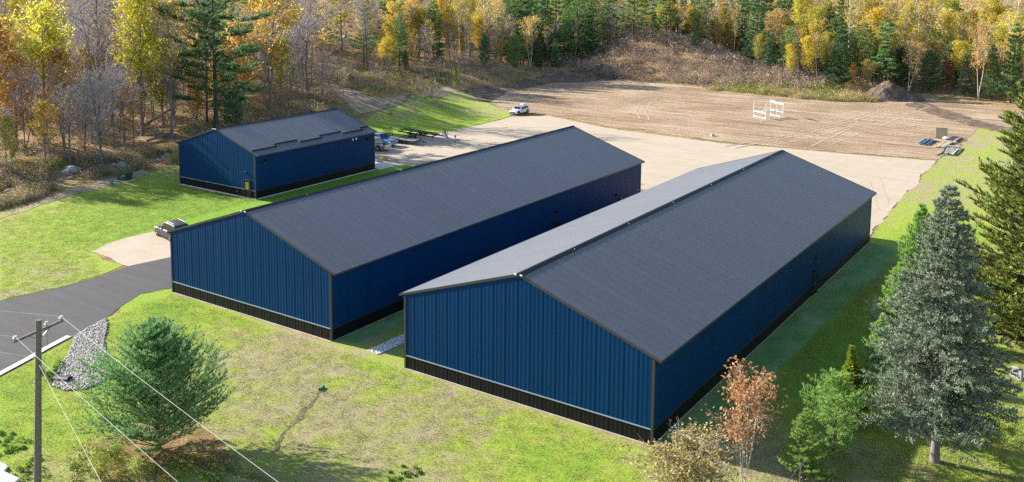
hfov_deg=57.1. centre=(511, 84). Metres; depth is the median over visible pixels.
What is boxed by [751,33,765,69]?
olive tree
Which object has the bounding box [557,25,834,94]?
mound brush
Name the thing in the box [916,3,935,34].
golden tree
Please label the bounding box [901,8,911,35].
slender tree
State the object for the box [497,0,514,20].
pine tree
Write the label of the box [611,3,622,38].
bare tree
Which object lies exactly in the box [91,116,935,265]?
gravel lot
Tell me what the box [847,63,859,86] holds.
maple tree
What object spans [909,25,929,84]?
olive tree
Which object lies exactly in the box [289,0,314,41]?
bare tree
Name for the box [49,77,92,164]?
bare tree
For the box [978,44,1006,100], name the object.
pine tree
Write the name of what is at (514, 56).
young evergreen
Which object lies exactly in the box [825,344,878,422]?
yellow cedar
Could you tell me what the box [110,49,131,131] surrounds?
slender tree
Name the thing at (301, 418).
erosion rut
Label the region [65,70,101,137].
bare tree
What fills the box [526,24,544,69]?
spruce tree
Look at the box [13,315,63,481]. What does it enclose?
utility pole
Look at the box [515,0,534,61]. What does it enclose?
pine tree
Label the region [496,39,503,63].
maple tree
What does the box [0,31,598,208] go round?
edge undergrowth
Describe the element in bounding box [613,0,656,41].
pine tree
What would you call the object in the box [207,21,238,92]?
pine tree
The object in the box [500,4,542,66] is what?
pine tree
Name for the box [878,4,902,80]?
birch tree
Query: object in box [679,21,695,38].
maple tree
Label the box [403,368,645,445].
bare strip
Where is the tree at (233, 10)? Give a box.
[219,1,251,72]
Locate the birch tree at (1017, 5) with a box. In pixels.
[1011,0,1023,17]
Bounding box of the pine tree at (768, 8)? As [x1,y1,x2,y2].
[759,5,780,54]
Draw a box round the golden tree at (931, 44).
[927,40,943,85]
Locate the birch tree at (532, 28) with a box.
[523,16,538,48]
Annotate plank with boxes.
[933,139,956,142]
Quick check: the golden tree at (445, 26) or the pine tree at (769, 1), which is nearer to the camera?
the golden tree at (445, 26)
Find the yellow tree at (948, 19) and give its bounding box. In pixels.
[939,11,957,59]
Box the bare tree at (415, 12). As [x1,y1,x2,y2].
[402,0,431,57]
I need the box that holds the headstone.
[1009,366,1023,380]
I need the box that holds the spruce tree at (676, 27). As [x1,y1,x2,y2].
[671,20,679,35]
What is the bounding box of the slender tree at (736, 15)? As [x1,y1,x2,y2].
[728,4,741,51]
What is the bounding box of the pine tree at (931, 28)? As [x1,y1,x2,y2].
[919,12,941,55]
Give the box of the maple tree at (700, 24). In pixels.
[688,10,710,41]
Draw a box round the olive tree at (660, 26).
[653,0,680,33]
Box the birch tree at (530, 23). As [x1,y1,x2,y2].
[516,15,544,66]
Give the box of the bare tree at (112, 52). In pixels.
[89,39,124,106]
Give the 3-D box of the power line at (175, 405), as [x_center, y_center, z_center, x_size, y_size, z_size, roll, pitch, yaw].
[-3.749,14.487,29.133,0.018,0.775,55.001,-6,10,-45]
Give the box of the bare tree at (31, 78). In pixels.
[18,61,46,112]
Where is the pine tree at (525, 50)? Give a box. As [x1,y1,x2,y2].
[517,27,533,65]
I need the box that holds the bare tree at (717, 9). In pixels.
[709,1,731,21]
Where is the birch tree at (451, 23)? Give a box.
[444,9,457,53]
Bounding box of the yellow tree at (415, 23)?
[410,3,430,58]
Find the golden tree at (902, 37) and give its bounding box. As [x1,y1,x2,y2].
[891,27,920,85]
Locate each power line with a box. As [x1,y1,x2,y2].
[21,342,177,481]
[39,365,100,480]
[62,317,277,481]
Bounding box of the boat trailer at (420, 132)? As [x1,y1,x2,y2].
[397,123,458,139]
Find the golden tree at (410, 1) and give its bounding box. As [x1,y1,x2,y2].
[400,0,418,53]
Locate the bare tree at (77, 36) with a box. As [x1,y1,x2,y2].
[47,15,113,74]
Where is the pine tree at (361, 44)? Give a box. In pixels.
[349,4,376,67]
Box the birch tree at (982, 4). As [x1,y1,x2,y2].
[974,1,987,36]
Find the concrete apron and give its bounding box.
[0,462,19,481]
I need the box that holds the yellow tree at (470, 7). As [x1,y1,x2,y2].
[463,0,476,15]
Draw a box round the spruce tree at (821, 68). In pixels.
[810,25,830,77]
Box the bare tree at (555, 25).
[548,19,571,45]
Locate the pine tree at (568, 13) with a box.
[554,0,580,37]
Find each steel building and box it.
[166,125,644,340]
[176,108,377,199]
[399,150,876,444]
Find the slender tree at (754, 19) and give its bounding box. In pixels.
[744,7,763,56]
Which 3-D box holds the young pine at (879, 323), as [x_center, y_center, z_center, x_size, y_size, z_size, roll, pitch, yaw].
[25.136,17.619,63.897,3.984,4.527,4.168,2,7,9]
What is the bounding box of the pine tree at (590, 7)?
[579,3,602,41]
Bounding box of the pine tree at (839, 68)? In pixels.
[821,36,850,86]
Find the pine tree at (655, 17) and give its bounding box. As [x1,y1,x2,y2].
[630,0,658,31]
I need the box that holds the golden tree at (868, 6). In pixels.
[852,0,902,41]
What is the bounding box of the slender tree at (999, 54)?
[988,42,1004,96]
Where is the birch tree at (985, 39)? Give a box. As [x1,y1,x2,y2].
[965,18,1001,99]
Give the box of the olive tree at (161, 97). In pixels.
[132,35,185,127]
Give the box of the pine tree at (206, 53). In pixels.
[174,0,236,127]
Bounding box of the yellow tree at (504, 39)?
[493,22,512,51]
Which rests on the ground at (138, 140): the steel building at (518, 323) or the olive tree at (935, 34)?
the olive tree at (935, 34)
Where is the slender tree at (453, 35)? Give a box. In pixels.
[450,12,458,53]
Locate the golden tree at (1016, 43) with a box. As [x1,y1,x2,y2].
[1003,22,1023,93]
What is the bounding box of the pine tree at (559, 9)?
[545,0,569,54]
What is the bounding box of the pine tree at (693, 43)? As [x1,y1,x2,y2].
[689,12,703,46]
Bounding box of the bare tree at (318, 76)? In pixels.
[306,49,336,95]
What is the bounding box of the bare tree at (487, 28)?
[478,17,498,54]
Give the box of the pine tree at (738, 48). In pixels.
[737,1,759,52]
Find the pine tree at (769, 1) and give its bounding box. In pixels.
[761,0,776,31]
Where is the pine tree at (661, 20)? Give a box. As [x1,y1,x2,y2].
[649,0,683,47]
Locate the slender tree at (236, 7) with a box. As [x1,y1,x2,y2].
[224,1,242,79]
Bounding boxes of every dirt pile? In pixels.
[581,63,613,76]
[584,69,597,77]
[597,69,618,80]
[863,80,925,101]
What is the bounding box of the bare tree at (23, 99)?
[0,63,51,153]
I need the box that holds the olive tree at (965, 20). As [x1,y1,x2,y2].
[951,9,977,42]
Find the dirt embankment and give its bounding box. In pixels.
[463,70,615,101]
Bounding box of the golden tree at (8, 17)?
[0,14,22,36]
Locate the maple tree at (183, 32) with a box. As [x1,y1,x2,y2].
[177,24,190,40]
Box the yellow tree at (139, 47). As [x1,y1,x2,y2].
[104,0,165,135]
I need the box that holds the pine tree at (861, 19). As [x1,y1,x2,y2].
[847,1,869,51]
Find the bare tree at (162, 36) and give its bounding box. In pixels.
[134,21,173,103]
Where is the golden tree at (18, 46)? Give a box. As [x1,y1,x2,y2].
[1,24,32,120]
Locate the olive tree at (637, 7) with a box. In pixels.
[632,0,648,30]
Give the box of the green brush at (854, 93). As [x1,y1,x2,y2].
[705,76,880,101]
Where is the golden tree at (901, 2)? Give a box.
[891,0,913,24]
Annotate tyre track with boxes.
[426,126,510,146]
[493,127,682,146]
[497,130,687,149]
[729,111,873,145]
[736,109,887,147]
[791,111,857,141]
[804,159,888,203]
[811,111,903,146]
[815,164,878,208]
[833,106,928,143]
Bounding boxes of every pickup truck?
[375,132,397,145]
[375,136,391,151]
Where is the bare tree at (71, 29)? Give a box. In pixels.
[56,20,88,101]
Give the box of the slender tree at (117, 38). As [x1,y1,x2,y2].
[105,20,130,110]
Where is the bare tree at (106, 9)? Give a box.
[97,0,123,52]
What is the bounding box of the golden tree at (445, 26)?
[439,20,461,64]
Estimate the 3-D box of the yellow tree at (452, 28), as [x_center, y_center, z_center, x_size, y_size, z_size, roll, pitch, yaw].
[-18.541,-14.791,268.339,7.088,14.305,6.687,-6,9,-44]
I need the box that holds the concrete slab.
[375,161,395,169]
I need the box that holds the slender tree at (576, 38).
[569,19,582,59]
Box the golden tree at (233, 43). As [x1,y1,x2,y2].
[222,28,247,84]
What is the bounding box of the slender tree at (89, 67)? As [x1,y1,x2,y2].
[77,44,98,136]
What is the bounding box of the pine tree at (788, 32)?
[777,27,800,70]
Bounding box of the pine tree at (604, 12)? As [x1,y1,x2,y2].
[593,5,612,53]
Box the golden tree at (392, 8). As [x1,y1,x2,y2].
[377,0,410,49]
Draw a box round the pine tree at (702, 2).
[693,0,718,37]
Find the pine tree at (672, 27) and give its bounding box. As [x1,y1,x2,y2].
[651,0,687,38]
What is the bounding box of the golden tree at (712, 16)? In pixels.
[704,7,716,36]
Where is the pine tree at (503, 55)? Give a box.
[489,17,505,59]
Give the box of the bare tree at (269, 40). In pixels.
[252,21,288,81]
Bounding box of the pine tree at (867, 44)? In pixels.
[853,21,880,82]
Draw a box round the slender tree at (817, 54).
[809,33,819,82]
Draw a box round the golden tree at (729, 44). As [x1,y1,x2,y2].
[719,23,739,50]
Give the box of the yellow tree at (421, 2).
[404,0,429,49]
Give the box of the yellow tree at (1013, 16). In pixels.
[992,11,1023,75]
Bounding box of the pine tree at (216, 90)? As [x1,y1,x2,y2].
[150,0,271,127]
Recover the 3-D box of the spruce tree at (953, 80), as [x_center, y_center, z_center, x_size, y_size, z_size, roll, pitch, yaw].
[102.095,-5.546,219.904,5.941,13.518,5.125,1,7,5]
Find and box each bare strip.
[170,292,331,341]
[179,184,251,199]
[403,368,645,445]
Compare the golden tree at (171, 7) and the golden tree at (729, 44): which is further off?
the golden tree at (729, 44)
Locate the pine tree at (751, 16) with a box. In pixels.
[734,0,764,42]
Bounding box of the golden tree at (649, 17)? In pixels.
[642,9,653,32]
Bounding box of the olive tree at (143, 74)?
[124,35,150,108]
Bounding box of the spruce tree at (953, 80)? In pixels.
[936,34,958,88]
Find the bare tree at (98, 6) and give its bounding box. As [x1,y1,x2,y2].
[73,0,112,22]
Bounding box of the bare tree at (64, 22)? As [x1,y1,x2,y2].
[54,5,92,41]
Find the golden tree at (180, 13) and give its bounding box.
[160,0,192,36]
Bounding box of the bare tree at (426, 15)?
[415,0,433,54]
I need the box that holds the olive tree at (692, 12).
[683,8,707,41]
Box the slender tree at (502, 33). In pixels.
[495,11,509,61]
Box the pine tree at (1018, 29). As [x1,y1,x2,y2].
[995,21,1023,102]
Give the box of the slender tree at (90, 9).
[82,6,114,125]
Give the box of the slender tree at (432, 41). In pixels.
[421,18,436,65]
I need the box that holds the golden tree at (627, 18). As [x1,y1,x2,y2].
[616,3,638,31]
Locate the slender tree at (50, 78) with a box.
[42,62,65,153]
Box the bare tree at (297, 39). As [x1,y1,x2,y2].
[285,28,312,86]
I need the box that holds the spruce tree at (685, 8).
[679,0,688,19]
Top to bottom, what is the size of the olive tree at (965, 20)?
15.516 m
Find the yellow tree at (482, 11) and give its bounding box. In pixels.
[471,5,495,52]
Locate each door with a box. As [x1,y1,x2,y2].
[117,174,124,179]
[244,179,250,197]
[554,219,559,227]
[813,267,818,295]
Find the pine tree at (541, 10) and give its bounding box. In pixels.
[527,0,564,65]
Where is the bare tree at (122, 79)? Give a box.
[97,57,139,141]
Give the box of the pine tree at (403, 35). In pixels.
[386,10,409,67]
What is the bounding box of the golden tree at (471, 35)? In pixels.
[463,17,479,57]
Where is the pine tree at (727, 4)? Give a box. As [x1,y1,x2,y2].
[717,0,728,27]
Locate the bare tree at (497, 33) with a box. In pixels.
[488,24,504,56]
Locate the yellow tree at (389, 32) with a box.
[381,21,399,72]
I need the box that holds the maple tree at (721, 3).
[713,0,730,14]
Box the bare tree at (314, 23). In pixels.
[310,12,324,43]
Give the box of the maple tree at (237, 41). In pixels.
[221,18,263,102]
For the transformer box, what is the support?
on the ground at (138, 140)
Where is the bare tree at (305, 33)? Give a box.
[288,10,319,75]
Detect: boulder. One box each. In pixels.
[60,170,68,174]
[66,165,77,173]
[116,162,126,167]
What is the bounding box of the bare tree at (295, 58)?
[279,33,305,88]
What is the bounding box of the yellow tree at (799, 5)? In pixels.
[790,0,820,25]
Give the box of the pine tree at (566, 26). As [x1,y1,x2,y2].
[555,9,573,58]
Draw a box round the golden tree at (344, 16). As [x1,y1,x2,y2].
[325,0,354,50]
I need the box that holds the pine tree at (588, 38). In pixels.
[573,10,601,55]
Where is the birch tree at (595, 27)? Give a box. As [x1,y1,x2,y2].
[589,16,599,47]
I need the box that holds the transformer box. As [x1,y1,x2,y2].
[114,171,134,181]
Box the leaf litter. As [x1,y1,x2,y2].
[93,421,240,471]
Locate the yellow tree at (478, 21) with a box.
[470,16,485,53]
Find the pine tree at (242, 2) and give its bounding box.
[241,0,257,25]
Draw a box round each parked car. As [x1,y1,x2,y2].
[154,219,187,241]
[509,103,529,114]
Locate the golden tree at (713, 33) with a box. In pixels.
[704,15,721,45]
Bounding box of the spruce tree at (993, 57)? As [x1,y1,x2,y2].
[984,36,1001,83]
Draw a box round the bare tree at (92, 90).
[70,66,116,143]
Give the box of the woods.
[0,0,1023,82]
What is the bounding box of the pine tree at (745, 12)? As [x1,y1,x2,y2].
[725,0,760,54]
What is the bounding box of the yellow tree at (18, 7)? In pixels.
[5,0,31,22]
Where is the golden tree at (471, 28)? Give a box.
[460,11,474,54]
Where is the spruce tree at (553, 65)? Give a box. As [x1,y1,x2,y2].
[549,39,560,68]
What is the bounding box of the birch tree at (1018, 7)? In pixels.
[1012,0,1023,12]
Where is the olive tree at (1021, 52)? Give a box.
[1004,49,1023,91]
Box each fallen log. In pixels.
[140,104,179,128]
[146,133,169,141]
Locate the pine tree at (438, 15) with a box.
[415,0,446,60]
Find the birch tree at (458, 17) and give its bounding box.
[450,0,464,55]
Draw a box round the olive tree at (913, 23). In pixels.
[898,10,919,47]
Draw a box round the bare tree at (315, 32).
[306,19,318,55]
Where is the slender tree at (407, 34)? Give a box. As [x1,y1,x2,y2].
[402,20,411,53]
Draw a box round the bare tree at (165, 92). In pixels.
[149,54,176,122]
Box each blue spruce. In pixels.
[852,184,1023,466]
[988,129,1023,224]
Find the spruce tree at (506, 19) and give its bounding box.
[501,3,513,51]
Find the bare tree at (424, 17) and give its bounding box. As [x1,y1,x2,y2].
[408,0,433,56]
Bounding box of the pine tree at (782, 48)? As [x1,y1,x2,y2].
[773,33,788,71]
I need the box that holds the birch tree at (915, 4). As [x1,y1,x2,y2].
[906,0,931,17]
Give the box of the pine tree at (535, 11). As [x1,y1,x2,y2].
[530,5,543,54]
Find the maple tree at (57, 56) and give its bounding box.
[35,44,86,146]
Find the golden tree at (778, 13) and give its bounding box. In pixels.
[759,6,793,69]
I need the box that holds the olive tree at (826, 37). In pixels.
[817,31,836,78]
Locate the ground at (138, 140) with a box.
[0,0,1023,376]
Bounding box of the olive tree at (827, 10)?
[816,4,831,26]
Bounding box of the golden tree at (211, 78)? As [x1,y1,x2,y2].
[207,69,224,99]
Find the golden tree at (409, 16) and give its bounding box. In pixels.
[402,1,418,55]
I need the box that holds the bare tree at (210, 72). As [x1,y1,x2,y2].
[202,60,212,91]
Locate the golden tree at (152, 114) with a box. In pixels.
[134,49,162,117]
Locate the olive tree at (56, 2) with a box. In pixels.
[37,0,71,31]
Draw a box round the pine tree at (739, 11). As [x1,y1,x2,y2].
[733,0,744,30]
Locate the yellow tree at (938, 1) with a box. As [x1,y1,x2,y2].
[932,0,962,13]
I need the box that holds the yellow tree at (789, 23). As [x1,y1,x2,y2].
[778,18,804,57]
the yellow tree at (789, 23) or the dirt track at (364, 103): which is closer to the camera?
the dirt track at (364, 103)
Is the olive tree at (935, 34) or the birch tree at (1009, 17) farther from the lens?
the olive tree at (935, 34)
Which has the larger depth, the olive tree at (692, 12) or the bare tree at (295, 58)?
the olive tree at (692, 12)
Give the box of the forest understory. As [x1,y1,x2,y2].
[0,25,1023,162]
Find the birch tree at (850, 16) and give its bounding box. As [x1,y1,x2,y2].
[842,0,864,65]
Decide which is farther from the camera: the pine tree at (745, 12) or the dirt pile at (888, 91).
the pine tree at (745, 12)
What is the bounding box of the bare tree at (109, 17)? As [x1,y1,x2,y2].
[99,2,114,29]
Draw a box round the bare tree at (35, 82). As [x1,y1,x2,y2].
[26,62,44,97]
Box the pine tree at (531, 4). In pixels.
[522,0,533,58]
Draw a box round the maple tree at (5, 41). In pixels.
[0,13,31,123]
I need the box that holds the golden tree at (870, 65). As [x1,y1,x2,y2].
[859,59,878,90]
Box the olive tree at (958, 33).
[947,23,965,52]
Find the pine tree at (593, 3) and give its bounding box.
[576,0,601,45]
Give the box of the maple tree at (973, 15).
[965,9,980,22]
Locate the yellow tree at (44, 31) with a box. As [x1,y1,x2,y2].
[0,0,80,140]
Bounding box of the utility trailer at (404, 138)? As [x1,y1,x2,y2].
[383,127,425,142]
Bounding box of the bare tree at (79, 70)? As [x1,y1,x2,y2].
[66,55,87,125]
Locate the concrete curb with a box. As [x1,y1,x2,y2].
[0,335,70,374]
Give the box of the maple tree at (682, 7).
[677,5,684,28]
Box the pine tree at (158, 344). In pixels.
[69,314,236,453]
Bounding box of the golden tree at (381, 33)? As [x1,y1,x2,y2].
[377,23,391,65]
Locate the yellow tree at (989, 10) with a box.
[980,0,1006,35]
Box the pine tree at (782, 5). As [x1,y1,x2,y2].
[767,0,794,58]
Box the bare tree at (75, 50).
[29,37,82,129]
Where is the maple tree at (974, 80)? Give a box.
[967,36,989,86]
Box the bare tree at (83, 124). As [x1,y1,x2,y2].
[68,90,101,150]
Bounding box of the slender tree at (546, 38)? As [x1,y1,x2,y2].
[542,25,552,65]
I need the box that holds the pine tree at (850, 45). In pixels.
[840,29,857,82]
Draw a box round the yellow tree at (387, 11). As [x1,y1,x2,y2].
[376,0,406,22]
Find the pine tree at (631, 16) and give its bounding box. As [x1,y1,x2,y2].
[620,2,637,34]
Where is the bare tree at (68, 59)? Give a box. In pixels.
[33,37,79,109]
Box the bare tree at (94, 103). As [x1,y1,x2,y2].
[59,67,127,166]
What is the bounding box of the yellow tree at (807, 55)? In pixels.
[800,34,821,80]
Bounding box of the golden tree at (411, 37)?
[403,28,418,54]
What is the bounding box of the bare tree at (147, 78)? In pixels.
[116,31,161,121]
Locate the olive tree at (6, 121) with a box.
[0,114,21,173]
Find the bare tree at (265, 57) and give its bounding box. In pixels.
[254,33,287,88]
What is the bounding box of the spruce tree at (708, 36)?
[706,23,716,51]
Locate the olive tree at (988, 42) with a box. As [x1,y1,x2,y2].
[982,31,996,60]
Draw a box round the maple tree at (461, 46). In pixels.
[457,22,469,55]
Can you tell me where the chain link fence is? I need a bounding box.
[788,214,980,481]
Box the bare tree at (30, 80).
[0,34,46,135]
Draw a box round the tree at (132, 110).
[117,83,149,146]
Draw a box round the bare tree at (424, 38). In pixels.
[414,24,435,64]
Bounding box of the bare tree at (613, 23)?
[605,15,617,46]
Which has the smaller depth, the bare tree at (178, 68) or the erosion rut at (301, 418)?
the erosion rut at (301, 418)
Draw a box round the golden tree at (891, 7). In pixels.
[881,0,898,21]
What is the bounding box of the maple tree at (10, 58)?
[0,48,41,148]
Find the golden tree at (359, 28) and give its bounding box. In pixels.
[349,19,369,59]
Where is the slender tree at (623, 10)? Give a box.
[616,0,629,37]
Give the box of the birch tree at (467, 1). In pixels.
[461,0,476,59]
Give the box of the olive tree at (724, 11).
[711,4,737,49]
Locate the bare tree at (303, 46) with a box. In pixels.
[288,19,314,78]
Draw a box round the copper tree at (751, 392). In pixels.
[701,356,787,481]
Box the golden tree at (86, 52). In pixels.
[66,42,105,116]
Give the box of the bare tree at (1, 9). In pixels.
[0,0,15,21]
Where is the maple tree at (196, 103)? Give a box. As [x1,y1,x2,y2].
[181,33,219,120]
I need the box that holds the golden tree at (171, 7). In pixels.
[137,0,200,138]
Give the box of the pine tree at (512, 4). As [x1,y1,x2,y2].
[506,0,522,46]
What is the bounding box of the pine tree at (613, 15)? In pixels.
[594,0,626,47]
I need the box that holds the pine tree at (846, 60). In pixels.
[825,25,856,82]
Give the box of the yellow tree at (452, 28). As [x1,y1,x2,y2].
[441,8,456,50]
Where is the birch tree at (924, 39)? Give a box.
[918,34,928,90]
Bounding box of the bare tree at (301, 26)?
[280,0,352,90]
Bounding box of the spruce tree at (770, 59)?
[761,29,780,69]
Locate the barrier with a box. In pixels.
[753,100,783,119]
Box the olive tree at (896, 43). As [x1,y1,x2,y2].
[884,29,902,79]
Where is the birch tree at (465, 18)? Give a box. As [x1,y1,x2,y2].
[456,2,475,60]
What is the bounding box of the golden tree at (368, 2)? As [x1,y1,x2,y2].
[340,0,378,63]
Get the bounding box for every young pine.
[777,408,836,480]
[855,313,898,374]
[864,262,919,332]
[887,202,938,284]
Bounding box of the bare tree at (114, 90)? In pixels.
[85,65,163,147]
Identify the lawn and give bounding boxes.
[0,128,1023,481]
[0,164,416,299]
[364,92,511,140]
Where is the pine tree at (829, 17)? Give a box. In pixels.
[811,10,838,79]
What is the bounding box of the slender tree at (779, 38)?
[773,25,783,58]
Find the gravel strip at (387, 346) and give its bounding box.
[367,334,403,354]
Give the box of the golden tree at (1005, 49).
[998,36,1023,96]
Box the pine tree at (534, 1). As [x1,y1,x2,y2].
[515,0,554,31]
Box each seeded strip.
[340,310,403,343]
[650,243,896,458]
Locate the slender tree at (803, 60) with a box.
[800,46,806,75]
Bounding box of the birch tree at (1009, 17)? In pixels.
[997,7,1023,90]
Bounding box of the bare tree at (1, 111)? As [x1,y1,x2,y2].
[0,105,16,164]
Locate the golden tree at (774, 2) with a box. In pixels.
[768,0,784,27]
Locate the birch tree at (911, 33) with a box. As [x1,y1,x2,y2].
[905,32,917,89]
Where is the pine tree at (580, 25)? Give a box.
[565,0,594,41]
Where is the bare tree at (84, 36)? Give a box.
[49,0,134,125]
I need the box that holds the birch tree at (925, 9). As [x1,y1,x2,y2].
[902,0,950,76]
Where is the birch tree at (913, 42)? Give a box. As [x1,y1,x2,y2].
[898,38,927,90]
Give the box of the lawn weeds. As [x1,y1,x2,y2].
[0,129,990,481]
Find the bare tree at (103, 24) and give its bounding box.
[91,15,108,39]
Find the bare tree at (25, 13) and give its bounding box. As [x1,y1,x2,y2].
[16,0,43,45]
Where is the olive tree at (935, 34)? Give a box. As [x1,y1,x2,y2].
[921,29,943,69]
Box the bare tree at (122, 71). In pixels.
[107,59,131,108]
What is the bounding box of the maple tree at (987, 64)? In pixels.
[979,58,995,98]
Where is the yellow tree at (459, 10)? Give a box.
[452,0,467,42]
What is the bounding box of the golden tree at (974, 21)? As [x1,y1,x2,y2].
[968,18,980,45]
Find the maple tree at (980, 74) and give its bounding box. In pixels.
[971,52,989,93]
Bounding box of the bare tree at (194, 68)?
[173,35,194,105]
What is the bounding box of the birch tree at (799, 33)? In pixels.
[786,28,803,70]
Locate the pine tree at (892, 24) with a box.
[871,18,905,80]
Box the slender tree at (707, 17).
[699,2,714,31]
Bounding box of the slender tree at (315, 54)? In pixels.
[304,27,318,85]
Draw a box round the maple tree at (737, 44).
[731,15,741,50]
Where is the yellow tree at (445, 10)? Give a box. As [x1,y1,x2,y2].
[429,0,452,41]
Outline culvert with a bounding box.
[52,375,71,381]
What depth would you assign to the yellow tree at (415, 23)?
237.38 m
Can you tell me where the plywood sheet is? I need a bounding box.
[936,127,947,138]
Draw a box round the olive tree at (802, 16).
[795,13,809,71]
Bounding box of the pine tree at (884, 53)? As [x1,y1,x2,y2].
[865,21,898,83]
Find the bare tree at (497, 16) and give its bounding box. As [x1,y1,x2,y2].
[492,7,507,31]
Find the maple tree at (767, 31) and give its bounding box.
[763,28,773,60]
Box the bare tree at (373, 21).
[360,5,378,51]
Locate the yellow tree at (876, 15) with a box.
[854,5,898,79]
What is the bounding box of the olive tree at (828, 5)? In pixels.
[823,2,835,14]
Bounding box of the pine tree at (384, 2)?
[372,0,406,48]
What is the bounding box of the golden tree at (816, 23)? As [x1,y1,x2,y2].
[805,15,838,75]
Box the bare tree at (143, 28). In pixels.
[112,4,164,97]
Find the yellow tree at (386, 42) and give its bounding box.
[376,36,393,74]
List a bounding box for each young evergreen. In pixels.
[218,89,245,124]
[401,50,408,69]
[433,49,444,64]
[451,65,458,89]
[478,34,490,64]
[507,33,524,67]
[868,44,887,80]
[888,44,915,87]
[914,49,944,92]
[951,58,961,84]
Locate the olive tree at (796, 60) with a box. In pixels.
[792,29,807,70]
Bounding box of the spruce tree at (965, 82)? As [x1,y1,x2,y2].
[954,48,975,96]
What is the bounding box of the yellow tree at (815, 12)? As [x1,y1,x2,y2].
[798,4,826,73]
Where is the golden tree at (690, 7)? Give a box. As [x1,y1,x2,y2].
[682,3,710,32]
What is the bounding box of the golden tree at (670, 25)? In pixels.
[655,1,685,32]
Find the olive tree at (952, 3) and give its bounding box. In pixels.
[935,0,962,40]
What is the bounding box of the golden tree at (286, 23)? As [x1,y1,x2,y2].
[246,0,306,108]
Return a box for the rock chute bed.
[69,320,109,389]
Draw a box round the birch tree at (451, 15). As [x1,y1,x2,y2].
[442,0,463,58]
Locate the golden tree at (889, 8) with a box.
[878,1,898,22]
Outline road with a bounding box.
[0,257,171,370]
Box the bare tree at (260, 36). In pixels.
[254,10,269,69]
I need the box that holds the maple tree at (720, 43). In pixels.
[716,34,723,48]
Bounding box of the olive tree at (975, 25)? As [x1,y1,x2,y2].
[970,17,981,37]
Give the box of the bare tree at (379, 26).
[375,18,383,52]
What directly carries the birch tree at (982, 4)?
on the ground at (138, 140)
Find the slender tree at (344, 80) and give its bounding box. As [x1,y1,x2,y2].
[337,67,347,109]
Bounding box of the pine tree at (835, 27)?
[822,16,845,74]
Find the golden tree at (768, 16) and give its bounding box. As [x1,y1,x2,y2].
[760,8,780,40]
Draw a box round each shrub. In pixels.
[83,435,135,479]
[619,417,751,481]
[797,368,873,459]
[978,412,1023,473]
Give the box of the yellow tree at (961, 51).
[947,38,975,93]
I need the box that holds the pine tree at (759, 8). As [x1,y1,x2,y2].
[739,0,773,59]
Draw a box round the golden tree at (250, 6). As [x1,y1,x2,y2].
[239,0,263,61]
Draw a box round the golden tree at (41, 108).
[26,97,74,161]
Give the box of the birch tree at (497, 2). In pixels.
[485,0,507,35]
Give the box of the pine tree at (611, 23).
[599,0,621,41]
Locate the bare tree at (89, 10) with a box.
[49,0,108,32]
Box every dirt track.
[0,169,147,218]
[329,86,460,113]
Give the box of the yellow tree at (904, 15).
[897,1,915,40]
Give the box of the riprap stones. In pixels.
[52,318,110,390]
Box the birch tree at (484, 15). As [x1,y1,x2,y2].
[475,0,496,56]
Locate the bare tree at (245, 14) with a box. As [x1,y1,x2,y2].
[236,11,259,41]
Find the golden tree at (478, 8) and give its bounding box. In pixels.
[475,0,486,40]
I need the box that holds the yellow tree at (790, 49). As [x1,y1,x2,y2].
[784,43,797,82]
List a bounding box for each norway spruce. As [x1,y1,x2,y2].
[948,82,1023,348]
[982,251,1019,329]
[983,259,1023,337]
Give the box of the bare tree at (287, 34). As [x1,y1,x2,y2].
[275,10,306,76]
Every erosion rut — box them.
[271,392,320,451]
[286,407,306,426]
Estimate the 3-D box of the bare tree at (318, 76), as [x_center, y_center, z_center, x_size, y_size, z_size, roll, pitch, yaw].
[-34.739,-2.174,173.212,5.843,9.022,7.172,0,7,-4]
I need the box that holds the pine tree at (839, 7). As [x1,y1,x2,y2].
[834,0,855,41]
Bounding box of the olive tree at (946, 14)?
[939,5,954,34]
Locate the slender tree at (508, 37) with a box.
[503,21,512,63]
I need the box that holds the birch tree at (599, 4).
[582,0,612,46]
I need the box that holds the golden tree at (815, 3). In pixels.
[812,0,833,9]
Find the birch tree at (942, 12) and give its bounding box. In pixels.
[928,5,962,72]
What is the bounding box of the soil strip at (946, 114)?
[905,101,1016,132]
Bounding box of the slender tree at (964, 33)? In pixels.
[958,24,972,80]
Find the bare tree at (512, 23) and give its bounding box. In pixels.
[502,12,516,62]
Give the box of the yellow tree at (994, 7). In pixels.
[973,0,1013,37]
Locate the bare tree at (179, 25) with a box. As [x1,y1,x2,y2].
[170,11,194,38]
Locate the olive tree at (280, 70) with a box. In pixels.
[273,36,293,106]
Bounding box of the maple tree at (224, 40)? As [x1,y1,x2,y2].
[216,33,234,87]
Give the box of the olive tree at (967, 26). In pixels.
[954,15,974,43]
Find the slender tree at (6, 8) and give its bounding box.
[2,0,11,16]
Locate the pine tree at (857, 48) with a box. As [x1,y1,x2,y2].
[850,22,865,78]
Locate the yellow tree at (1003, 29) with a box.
[984,22,1017,85]
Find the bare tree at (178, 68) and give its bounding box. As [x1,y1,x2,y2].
[153,55,192,127]
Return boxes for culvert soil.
[45,367,70,386]
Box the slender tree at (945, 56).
[940,45,951,87]
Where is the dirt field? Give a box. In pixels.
[488,79,1023,159]
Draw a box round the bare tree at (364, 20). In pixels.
[340,0,385,69]
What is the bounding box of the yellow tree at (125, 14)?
[111,0,155,48]
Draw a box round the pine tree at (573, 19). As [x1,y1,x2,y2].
[565,0,593,59]
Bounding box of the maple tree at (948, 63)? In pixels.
[942,52,958,91]
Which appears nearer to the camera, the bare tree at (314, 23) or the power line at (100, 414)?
the power line at (100, 414)
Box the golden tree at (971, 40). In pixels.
[957,32,982,88]
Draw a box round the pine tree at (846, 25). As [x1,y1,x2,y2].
[839,14,855,61]

